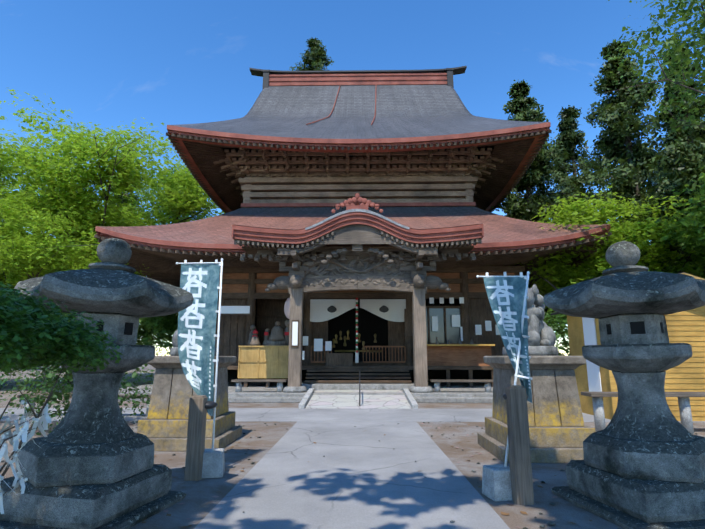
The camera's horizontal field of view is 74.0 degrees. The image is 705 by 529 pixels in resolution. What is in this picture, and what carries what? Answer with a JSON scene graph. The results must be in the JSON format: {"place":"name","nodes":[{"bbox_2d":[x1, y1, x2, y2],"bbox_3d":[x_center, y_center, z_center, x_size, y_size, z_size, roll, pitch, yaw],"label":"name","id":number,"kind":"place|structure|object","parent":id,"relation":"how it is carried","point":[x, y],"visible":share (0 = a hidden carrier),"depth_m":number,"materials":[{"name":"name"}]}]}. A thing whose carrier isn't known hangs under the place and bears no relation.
{"place":"outdoors","nodes":[
{"label":"outdoors","id":0,"kind":"place"},
{"bbox_2d":[17,394,150,397],"bbox_3d":[-7.521,3.793,13.480,4.000,0.080,0.450,0,-11,1],"label":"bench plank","id":1,"kind":"object","parent":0,"point":[121,395],"visible":0.06,"depth_m":13.28,"materials":[{"name":"grey wood"}]},
{"bbox_2d":[220,305,412,346],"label":"wooden sign boards","id":2,"kind":"object","parent":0,"point":[408,322],"visible":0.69,"depth_m":23.07,"materials":[{"name":"wood"}]},
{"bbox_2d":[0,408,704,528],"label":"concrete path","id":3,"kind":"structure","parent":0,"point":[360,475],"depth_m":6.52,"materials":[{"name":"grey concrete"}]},
{"bbox_2d":[24,398,150,416],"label":"bench legs","id":4,"kind":"object","parent":3,"relation":"on","point":[33,403],"visible":0.15,"depth_m":13.34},
{"bbox_2d":[305,390,411,408],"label":"ramp flagstones","id":5,"kind":"object","parent":3,"relation":"on","point":[352,402],"visible":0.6,"depth_m":16.55,"materials":[{"name":"grey stone"}]},
{"bbox_2d":[359,371,359,405],"bbox_3d":[0.264,4.463,16.999,0.044,1.097,2.444,0,-11,1],"label":"ramp handrail","id":6,"kind":"object","parent":5,"relation":"on","point":[359,388],"visible":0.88,"depth_m":15.81,"materials":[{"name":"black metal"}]},
{"bbox_2d":[0,361,704,528],"bbox_3d":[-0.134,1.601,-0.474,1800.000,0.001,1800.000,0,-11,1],"label":"ground","id":7,"kind":"structure","parent":0,"point":[199,501],"depth_m":7.32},
{"bbox_2d":[0,163,34,226],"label":"foliage","id":8,"kind":"object","parent":7,"relation":"on","point":[10,181],"visible":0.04,"depth_m":28.04,"materials":[{"name":"green plant"}]},
{"bbox_2d":[0,281,123,513],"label":"bush foliage","id":9,"kind":"object","parent":7,"relation":"on","point":[36,333],"visible":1,"depth_m":2.84,"materials":[{"name":"green plant"}]},
{"bbox_2d":[0,198,148,390],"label":"foliage","id":10,"kind":"object","parent":7,"relation":"on","point":[21,249],"visible":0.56,"depth_m":22.05,"materials":[{"name":"green plant"}]},
{"bbox_2d":[0,128,150,291],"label":"foliage","id":11,"kind":"object","parent":7,"relation":"on","point":[31,196],"visible":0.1,"depth_m":25.91,"materials":[{"name":"green plant"}]},
{"bbox_2d":[0,314,171,434],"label":"shrub","id":12,"kind":"object","parent":7,"relation":"on","point":[64,392],"visible":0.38,"depth_m":11.03,"materials":[{"name":"green plant"}]},
{"bbox_2d":[0,312,177,375],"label":"hedge foliage","id":13,"kind":"object","parent":7,"relation":"on","point":[162,329],"visible":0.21,"depth_m":25.46,"materials":[{"name":"green plant"}]},
{"bbox_2d":[0,238,193,528],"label":"stone lantern","id":14,"kind":"object","parent":7,"relation":"on","point":[89,464],"visible":0.9,"depth_m":4.86,"materials":[{"name":"grey stone"}]},
{"bbox_2d":[0,89,216,383],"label":"foliage","id":15,"kind":"object","parent":7,"relation":"on","point":[189,203],"visible":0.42,"depth_m":29.24,"materials":[{"name":"green plant"}]},
{"bbox_2d":[94,149,143,275],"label":"tree","id":16,"kind":"object","parent":7,"relation":"on","point":[126,200],"visible":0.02,"depth_m":43.60,"materials":[{"name":"green plant"}]},
{"bbox_2d":[124,157,224,277],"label":"tree","id":17,"kind":"object","parent":7,"relation":"on","point":[160,207],"visible":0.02,"depth_m":40.04,"materials":[{"name":"green plant"}]},
{"bbox_2d":[137,356,241,450],"bbox_3d":[-3.234,2.695,9.400,1.696,1.688,1.697,0,-11,1],"label":"pedestal","id":18,"kind":"object","parent":7,"relation":"on","point":[163,426],"visible":0.52,"depth_m":8.85,"materials":[{"name":"stone"}]},
{"bbox_2d":[170,304,218,355],"bbox_3d":[-3.232,1.244,9.662,1.064,1.274,1.318,0,-11,1],"label":"stone statue","id":19,"kind":"object","parent":18,"relation":"on","point":[174,351],"depth_m":9.35,"materials":[{"name":"stone"}]},
{"bbox_2d":[184,395,207,480],"bbox_3d":[-2.206,2.531,6.592,0.200,1.320,0.200,0,-11,1],"label":"banner post","id":20,"kind":"object","parent":7,"relation":"on","point":[196,433],"visible":0.79,"depth_m":6.53,"materials":[{"name":"grey wood"}]},
{"bbox_2d":[176,258,222,449],"bbox_3d":[-2.394,1.444,7.052,0.775,3.132,0.078,0,-11,1],"label":"banner pole","id":21,"kind":"object","parent":7,"relation":"on","point":[216,372],"visible":0.98,"depth_m":7.09,"materials":[{"name":"white metal"}]},
{"bbox_2d":[178,264,219,415],"bbox_3d":[-2.382,1.107,7.070,0.621,2.300,0.214,0,-11,1],"label":"banner cloth","id":22,"kind":"object","parent":21,"relation":"attached to","point":[197,327],"visible":1,"depth_m":7.14,"materials":[{"name":"teal fabric"}]},
{"bbox_2d":[184,260,222,386],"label":"banner ties","id":23,"kind":"object","parent":21,"relation":"attached to","point":[216,311],"visible":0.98,"depth_m":7.15,"materials":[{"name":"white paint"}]},
{"bbox_2d":[205,401,217,408],"bbox_3d":[-2.118,2.042,6.800,0.304,0.120,0.260,0,-11,1],"label":"banner tie","id":24,"kind":"object","parent":21,"relation":"attached to","point":[210,404],"visible":0.48,"depth_m":6.72,"materials":[{"name":"black metal"}]},
{"bbox_2d":[202,448,224,477],"bbox_3d":[-2.023,2.858,6.749,0.395,0.340,0.395,0,-11,1],"label":"concrete block","id":25,"kind":"object","parent":7,"relation":"on","point":[213,464],"depth_m":6.61,"materials":[{"name":"grey concrete"}]},
{"bbox_2d":[118,382,492,402],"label":"stone platform","id":26,"kind":"structure","parent":7,"relation":"on","point":[261,392],"depth_m":18.40,"materials":[{"name":"grey stone"}]},
{"bbox_2d":[283,386,433,392],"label":"porch pillar bases","id":27,"kind":"object","parent":26,"relation":"on","point":[412,389],"visible":0.79,"depth_m":18.35,"materials":[{"name":"grey stone"}]},
{"bbox_2d":[288,288,427,386],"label":"porch pillars","id":28,"kind":"structure","parent":27,"relation":"on","point":[419,342],"depth_m":18.88,"materials":[{"name":"brown wood"}]},
{"bbox_2d":[227,366,493,386],"bbox_3d":[0.272,5.403,22.718,19.060,0.950,4.215,0,-11,1],"label":"dark underfloor opening","id":29,"kind":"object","parent":26,"relation":"on","point":[470,369],"visible":0.5,"depth_m":21.66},
{"bbox_2d":[246,272,519,365],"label":"temple pillars","id":30,"kind":"structure","parent":26,"relation":"on","point":[465,314],"depth_m":23.41,"materials":[{"name":"brown wood"}]},
{"bbox_2d":[289,37,333,70],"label":"tree","id":31,"kind":"object","parent":7,"relation":"on","point":[315,58],"visible":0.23,"depth_m":51.84,"materials":[{"name":"green plant"}]},
{"bbox_2d":[0,421,696,528],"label":"ground pebbles","id":32,"kind":"object","parent":7,"relation":"on","point":[549,523],"visible":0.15,"depth_m":7.38,"materials":[{"name":"stone"}]},
{"bbox_2d":[299,388,417,408],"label":"stair side curbs","id":33,"kind":"structure","parent":7,"relation":"on","point":[305,400],"depth_m":16.37,"materials":[{"name":"stone"}]},
{"bbox_2d":[37,421,703,527],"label":"fallen petals","id":34,"kind":"object","parent":7,"relation":"on","point":[522,512],"visible":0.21,"depth_m":5.65,"materials":[{"name":"brown plant"}]},
{"bbox_2d":[218,266,524,365],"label":"wooden beams","id":35,"kind":"structure","parent":7,"relation":"on","point":[428,295],"depth_m":23.69,"materials":[{"name":"brown wood"}]},
{"bbox_2d":[235,382,282,391],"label":"bench legs","id":36,"kind":"object","parent":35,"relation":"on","point":[239,387],"visible":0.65,"depth_m":18.57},
{"bbox_2d":[231,379,286,381],"bbox_3d":[-3.715,4.644,18.707,2.150,0.080,0.450,0,-11,1],"label":"wooden bench","id":37,"kind":"object","parent":36,"relation":"on","point":[259,380],"visible":1,"depth_m":18.49,"materials":[{"name":"grey wood"}]},
{"bbox_2d":[238,346,288,377],"bbox_3d":[-3.944,4.546,21.855,2.800,1.495,0.150,0,-11,1],"label":"wooden cabinet","id":38,"kind":"object","parent":35,"relation":"attached to","point":[262,361],"visible":0.69,"depth_m":21.84,"materials":[{"name":"yellow wood"}]},
{"bbox_2d":[284,298,289,318],"bbox_3d":[-2.886,2.134,22.811,0.900,1.100,0.886,0,-11,1],"label":"paper lantern","id":39,"kind":"object","parent":35,"relation":"attached to","point":[287,308],"visible":0.29,"depth_m":22.49,"materials":[{"name":"white paper"}]},
{"bbox_2d":[326,353,352,365],"bbox_3d":[-0.631,4.598,22.645,1.300,0.600,0.500,0,-11,1],"label":"offering box","id":40,"kind":"object","parent":35,"relation":"on","point":[339,359],"visible":1,"depth_m":22.40,"materials":[{"name":"brown wood"}]},
{"bbox_2d":[97,206,607,265],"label":"lower roof","id":41,"kind":"structure","parent":35,"relation":"on","point":[218,229],"depth_m":23.99,"materials":[{"name":"red metal"}]},
{"bbox_2d":[1,244,98,248],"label":"overhead cable","id":42,"kind":"object","parent":41,"relation":"attached to","point":[60,246],"visible":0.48,"depth_m":21.37,"materials":[{"name":"black metal"}]},
{"bbox_2d":[97,234,584,252],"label":"rafters","id":43,"kind":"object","parent":41,"relation":"attached to","point":[245,252],"depth_m":20.98,"materials":[{"name":"brown wood"}]},
{"bbox_2d":[94,232,611,287],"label":"temple lower roof rafters","id":44,"kind":"object","parent":41,"relation":"attached to","point":[162,265],"visible":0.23,"depth_m":22.63,"materials":[{"name":"brown wood"}]},
{"bbox_2d":[95,224,610,253],"bbox_3d":[0.080,0.819,30.875,23.200,1.312,20.200,0,-11,1],"label":"lower roof eave","id":45,"kind":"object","parent":41,"relation":"attached to","point":[226,248],"depth_m":20.96,"materials":[{"name":"red wood"}]},
{"bbox_2d":[251,191,464,199],"bbox_3d":[0.380,-2.855,31.598,12.600,3.200,10.000,0,-11,1],"label":"flashing","id":46,"kind":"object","parent":41,"relation":"on","point":[351,198],"depth_m":26.72,"materials":[{"name":"red metal"}]},
{"bbox_2d":[213,146,503,196],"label":"roof brackets","id":47,"kind":"object","parent":46,"relation":"on","point":[469,169],"visible":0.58,"depth_m":26.40,"materials":[{"name":"brown wood"}]},
{"bbox_2d":[249,155,466,177],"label":"roof brackets","id":48,"kind":"object","parent":47,"relation":"attached to","point":[354,173],"depth_m":27.01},
{"bbox_2d":[172,85,545,165],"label":"upper roof","id":49,"kind":"structure","parent":47,"relation":"on","point":[403,111],"depth_m":30.66,"materials":[{"name":"tile"}]},
{"bbox_2d":[306,84,375,124],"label":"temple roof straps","id":50,"kind":"object","parent":49,"relation":"on","point":[334,105],"visible":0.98,"depth_m":30.89,"materials":[{"name":"metal"}]},
{"bbox_2d":[167,131,539,154],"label":"rafter ends","id":51,"kind":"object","parent":49,"relation":"attached to","point":[366,146],"depth_m":23.86,"materials":[{"name":"wood"}]},
{"bbox_2d":[250,66,466,88],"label":"temple ridge ends","id":52,"kind":"object","parent":49,"relation":"attached to","point":[450,72],"visible":0.56,"depth_m":33.42,"materials":[{"name":"grey metal"}]},
{"bbox_2d":[166,130,551,212],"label":"temple upper roof rafters","id":53,"kind":"object","parent":49,"relation":"attached to","point":[511,154],"visible":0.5,"depth_m":26.90,"materials":[{"name":"brown wood"}]},
{"bbox_2d":[167,122,550,211],"bbox_3d":[0.380,-4.979,32.019,19.660,1.332,16.600,0,-11,1],"label":"roof eave","id":54,"kind":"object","parent":49,"relation":"attached to","point":[380,143],"depth_m":23.97,"materials":[{"name":"brown wood"}]},
{"bbox_2d":[239,177,477,207],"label":"temple upper beams","id":55,"kind":"structure","parent":41,"relation":"on","point":[397,187],"depth_m":26.50,"materials":[{"name":"brown wood"}]},
{"bbox_2d":[241,202,475,207],"bbox_3d":[0.380,-2.345,31.497,13.200,0.200,10.600,0,-11,1],"label":"temple upper skirt","id":56,"kind":"object","parent":41,"relation":"on","point":[418,204],"visible":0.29,"depth_m":26.33,"materials":[{"name":"metal"}]},
{"bbox_2d":[332,331,381,351],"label":"altar ornaments","id":57,"kind":"object","parent":35,"relation":"on","point":[347,338],"visible":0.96,"depth_m":25.86,"materials":[{"name":"gold metal"}]},
{"bbox_2d":[355,298,358,362],"bbox_3d":[0.213,3.154,22.561,0.160,3.100,0.105,0,-11,1],"label":"bell rope","id":58,"kind":"object","parent":35,"relation":"attached to","point":[356,356],"visible":1,"depth_m":22.46,"materials":[{"name":"multicoloured fabric"}]},
{"bbox_2d":[240,244,475,293],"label":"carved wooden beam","id":59,"kind":"structure","parent":35,"relation":"on","point":[357,267],"depth_m":19.48,"materials":[{"name":"brown wood"}]},
{"bbox_2d":[233,223,481,229],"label":"roof edge trim","id":60,"kind":"structure","parent":59,"relation":"on","point":[410,228],"depth_m":18.79,"materials":[{"name":"red metal"}]},
{"bbox_2d":[331,193,382,212],"bbox_3d":[0.210,-2.347,20.056,2.111,0.910,2.150,0,-11,1],"label":"roof ornament","id":61,"kind":"object","parent":60,"relation":"on","point":[357,200],"visible":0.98,"depth_m":19.08,"materials":[{"name":"red metal"}]},
{"bbox_2d":[305,209,409,229],"bbox_3d":[0.207,-1.623,19.755,4.167,0.877,2.000,0,-11,1],"label":"karahafu lead cap","id":62,"kind":"object","parent":60,"relation":"on","point":[356,210],"visible":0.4,"depth_m":18.80,"materials":[{"name":"metal"}]},
{"bbox_2d":[232,212,483,243],"bbox_3d":[0.195,-1.508,18.896,10.060,1.357,0.320,0,-11,1],"label":"porch roof edge","id":63,"kind":"object","parent":60,"relation":"attached to","point":[362,218],"visible":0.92,"depth_m":18.79,"materials":[{"name":"red wood"}]},
{"bbox_2d":[234,224,481,255],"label":"karahafu inner boards","id":64,"kind":"object","parent":60,"relation":"attached to","point":[357,234],"visible":0.96,"depth_m":18.93,"materials":[{"name":"brown wood"}]},
{"bbox_2d":[310,299,405,321],"bbox_3d":[0.274,2.305,23.421,4.800,1.139,0.137,0,-11,1],"label":"entrance curtain","id":65,"kind":"object","parent":35,"relation":"attached to","point":[319,312],"visible":0.96,"depth_m":23.46,"materials":[{"name":"grey fabric"}]},
{"bbox_2d":[327,306,388,312],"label":"curtain crests","id":66,"kind":"object","parent":65,"relation":"attached to","point":[332,309],"visible":0.98,"depth_m":23.36,"materials":[{"name":"black fabric"}]},
{"bbox_2d":[311,346,405,362],"bbox_3d":[0.272,4.399,22.925,4.645,0.810,0.070,0,-11,1],"label":"entrance railing","id":67,"kind":"object","parent":35,"relation":"on","point":[366,361],"visible":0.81,"depth_m":22.88,"materials":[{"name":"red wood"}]},
{"bbox_2d":[220,306,499,344],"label":"sign papers","id":68,"kind":"object","parent":35,"relation":"attached to","point":[246,309],"visible":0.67,"depth_m":22.49,"materials":[{"name":"white paper"}]},
{"bbox_2d":[247,320,473,345],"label":"statues","id":69,"kind":"object","parent":35,"relation":"attached to","point":[277,337],"visible":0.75,"depth_m":22.60,"materials":[{"name":"grey stone"}]},
{"bbox_2d":[218,273,514,292],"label":"temple frieze boards","id":70,"kind":"object","parent":35,"relation":"attached to","point":[237,288],"depth_m":23.91,"materials":[{"name":"brown wood"}]},
{"bbox_2d":[302,297,463,350],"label":"paper notices","id":71,"kind":"object","parent":35,"relation":"attached to","point":[318,344],"visible":0.62,"depth_m":23.34,"materials":[{"name":"white paper"}]},
{"bbox_2d":[427,346,491,365],"bbox_3d":[4.864,4.362,22.300,3.500,0.930,0.060,0,-11,1],"label":"counter front","id":72,"kind":"object","parent":35,"relation":"on","point":[455,355],"visible":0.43,"depth_m":22.27,"materials":[{"name":"red wood"}]},
{"bbox_2d":[427,344,494,345],"bbox_3d":[4.861,3.837,22.251,3.600,0.080,0.750,0,-11,1],"label":"counter top","id":73,"kind":"object","parent":72,"relation":"on","point":[460,344],"visible":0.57,"depth_m":21.88,"materials":[{"name":"brown wood"}]},
{"bbox_2d":[434,382,490,392],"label":"bench legs","id":74,"kind":"object","parent":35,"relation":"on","point":[487,387],"visible":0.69,"depth_m":18.45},
{"bbox_2d":[430,380,492,381],"bbox_3d":[4.359,4.620,18.587,2.500,0.080,0.450,0,-11,1],"label":"bench","id":75,"kind":"object","parent":74,"relation":"on","point":[461,380],"visible":0.75,"depth_m":18.37,"materials":[{"name":"wood"}]},
{"bbox_2d":[482,464,511,500],"bbox_3d":[1.801,2.652,5.711,0.395,0.340,0.395,0,-11,1],"label":"concrete block","id":76,"kind":"object","parent":7,"relation":"on","point":[496,482],"depth_m":5.58,"materials":[{"name":"grey concrete"}]},
{"bbox_2d":[476,271,529,466],"bbox_3d":[1.998,1.431,5.950,0.711,2.735,0.044,0,-11,1],"label":"banner pole","id":77,"kind":"object","parent":76,"relation":"in","point":[517,362],"visible":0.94,"depth_m":6.05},
{"bbox_2d":[483,277,531,402],"bbox_3d":[2.011,0.970,6.087,0.560,1.616,0.192,0,-11,1],"label":"banner cloth","id":78,"kind":"object","parent":77,"relation":"attached to","point":[505,295],"visible":0.98,"depth_m":6.09,"materials":[{"name":"blue fabric"}]},
{"bbox_2d":[486,272,531,379],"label":"banner loops","id":79,"kind":"object","parent":77,"relation":"attached to","point":[525,316],"visible":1,"depth_m":6.06,"materials":[{"name":"white fabric"}]},
{"bbox_2d":[505,385,533,504],"bbox_3d":[1.988,2.226,5.568,0.200,1.520,0.200,0,-11,1],"label":"banner post","id":80,"kind":"object","parent":7,"relation":"on","point":[519,449],"visible":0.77,"depth_m":5.50,"materials":[{"name":"grey wood"}]},
{"bbox_2d":[502,194,548,321],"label":"tree","id":81,"kind":"object","parent":7,"relation":"on","point":[507,210],"depth_m":72.03,"materials":[{"name":"green plant"}]},
{"bbox_2d":[477,356,595,462],"bbox_3d":[3.282,2.511,8.469,1.697,1.688,1.697,0,-11,1],"label":"pedestal","id":82,"kind":"object","parent":7,"relation":"on","point":[560,431],"visible":0.73,"depth_m":7.93,"materials":[{"name":"stone"}]},
{"bbox_2d":[502,284,558,355],"bbox_3d":[3.283,1.060,8.735,1.080,1.274,1.270,0,-11,1],"label":"stone statue","id":83,"kind":"object","parent":82,"relation":"on","point":[541,339],"visible":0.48,"depth_m":8.32,"materials":[{"name":"stone"}]},
{"bbox_2d":[490,79,595,325],"bbox_3d":[12.246,-2.856,31.301,7.414,21.108,9.329,-11,-15,43],"label":"tree","id":84,"kind":"object","parent":7,"relation":"on","point":[527,207],"visible":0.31,"depth_m":31.63,"materials":[{"name":"green plant"}]},
{"bbox_2d":[543,303,569,355],"bbox_3d":[19.103,2.726,17.801,24.362,4.167,5.448,-1,-11,7],"label":"hedge foliage","id":85,"kind":"object","parent":7,"relation":"on","point":[561,331],"visible":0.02,"depth_m":19.01,"materials":[{"name":"green plant"}]},
{"bbox_2d":[546,105,623,222],"bbox_3d":[17.145,-2.171,35.776,8.529,21.486,8.505,4,-12,-18],"label":"tree","id":86,"kind":"object","parent":7,"relation":"on","point":[567,126],"visible":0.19,"depth_m":36.72,"materials":[{"name":"green plant"}]},
{"bbox_2d":[503,185,704,324],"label":"tree","id":87,"kind":"object","parent":7,"relation":"on","point":[573,274],"visible":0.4,"depth_m":22.60,"materials":[{"name":"green plant"}]},
{"bbox_2d":[553,40,691,270],"bbox_3d":[16.773,-3.690,27.666,9.644,21.330,8.012,0,-11,1],"label":"tree","id":88,"kind":"object","parent":7,"relation":"on","point":[616,145],"visible":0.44,"depth_m":28.07,"materials":[{"name":"green plant"}]},
{"bbox_2d":[543,241,704,528],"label":"stone lantern","id":89,"kind":"object","parent":7,"relation":"on","point":[641,465],"visible":1,"depth_m":5.07,"materials":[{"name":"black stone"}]},
{"bbox_2d":[592,397,693,433],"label":"bench legs","id":90,"kind":"object","parent":7,"relation":"on","point":[684,411],"visible":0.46,"depth_m":10.42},
{"bbox_2d":[581,392,704,396],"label":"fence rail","id":91,"kind":"object","parent":90,"relation":"on","point":[667,394],"visible":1,"depth_m":10.34,"materials":[{"name":"grey wood"}]},
{"bbox_2d":[603,0,704,138],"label":"foliage","id":92,"kind":"object","parent":7,"relation":"on","point":[675,39],"visible":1,"depth_m":14.70,"materials":[{"name":"green plant"}]},
{"bbox_2d":[623,42,704,277],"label":"tree","id":93,"kind":"object","parent":7,"relation":"on","point":[687,151],"visible":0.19,"depth_m":23.57,"materials":[{"name":"green plant"}]},
{"bbox_2d":[652,100,702,189],"bbox_3d":[25.756,-3.010,34.656,9.292,22.695,8.833,0,-11,1],"label":"tree","id":94,"kind":"object","parent":7,"relation":"on","point":[680,174],"depth_m":35.62,"materials":[{"name":"green plant"}]},
{"bbox_2d":[652,165,704,278],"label":"tree","id":95,"kind":"object","parent":7,"relation":"on","point":[684,223],"visible":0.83,"depth_m":20.21,"materials":[{"name":"green plant"}]},
{"bbox_2d":[0,0,704,355],"label":"sky","id":96,"kind":"structure","parent":0,"point":[107,63],"materials":[{"name":"blue"}]},
{"bbox_2d":[269,73,446,85],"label":"roof ridge","id":97,"kind":"structure","parent":0,"point":[358,79],"depth_m":33.35,"materials":[{"name":"red metal"}]},
{"bbox_2d":[242,245,473,268],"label":"porch ceiling","id":98,"kind":"structure","parent":0,"point":[462,249],"depth_m":19.66,"materials":[{"name":"brown wood"}]},
{"bbox_2d":[215,298,504,361],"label":"wall","id":99,"kind":"structure","parent":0,"point":[232,333],"depth_m":23.57,"materials":[{"name":"brown wood"}]},
{"bbox_2d":[227,265,496,381],"bbox_3d":[0.303,3.120,25.217,16.100,7.000,3.200,0,-11,1],"label":"temple interior","id":100,"kind":"object","parent":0,"point":[370,324],"visible":0.07,"depth_m":26.44,"materials":[{"name":"brown wood"}]},
{"bbox_2d":[426,308,460,342],"bbox_3d":[4.243,3.095,23.550,2.870,1.900,0.030,0,-11,1],"label":"window","id":101,"kind":"structure","parent":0,"point":[453,334],"depth_m":23.52,"materials":[{"name":"grey glass"}]},
{"bbox_2d":[567,306,704,420],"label":"shed walls","id":102,"kind":"structure","parent":0,"point":[688,327],"depth_m":12.76,"materials":[{"name":"yellow wood"}]},
{"bbox_2d":[582,317,601,391],"bbox_3d":[6.949,2.651,13.584,0.030,2.300,0.700,0,-11,1],"label":"white panel","id":103,"kind":"object","parent":102,"relation":"attached to","point":[593,369],"depth_m":13.57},
{"bbox_2d":[551,272,693,315],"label":"shed roof","id":104,"kind":"structure","parent":102,"relation":"on","point":[554,313],"depth_m":15.24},
{"bbox_2d":[681,273,704,279],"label":"shed barge boards","id":105,"kind":"object","parent":104,"relation":"attached to","point":[695,277],"visible":0.16,"depth_m":12.62,"materials":[{"name":"beige wood"}]}
]}

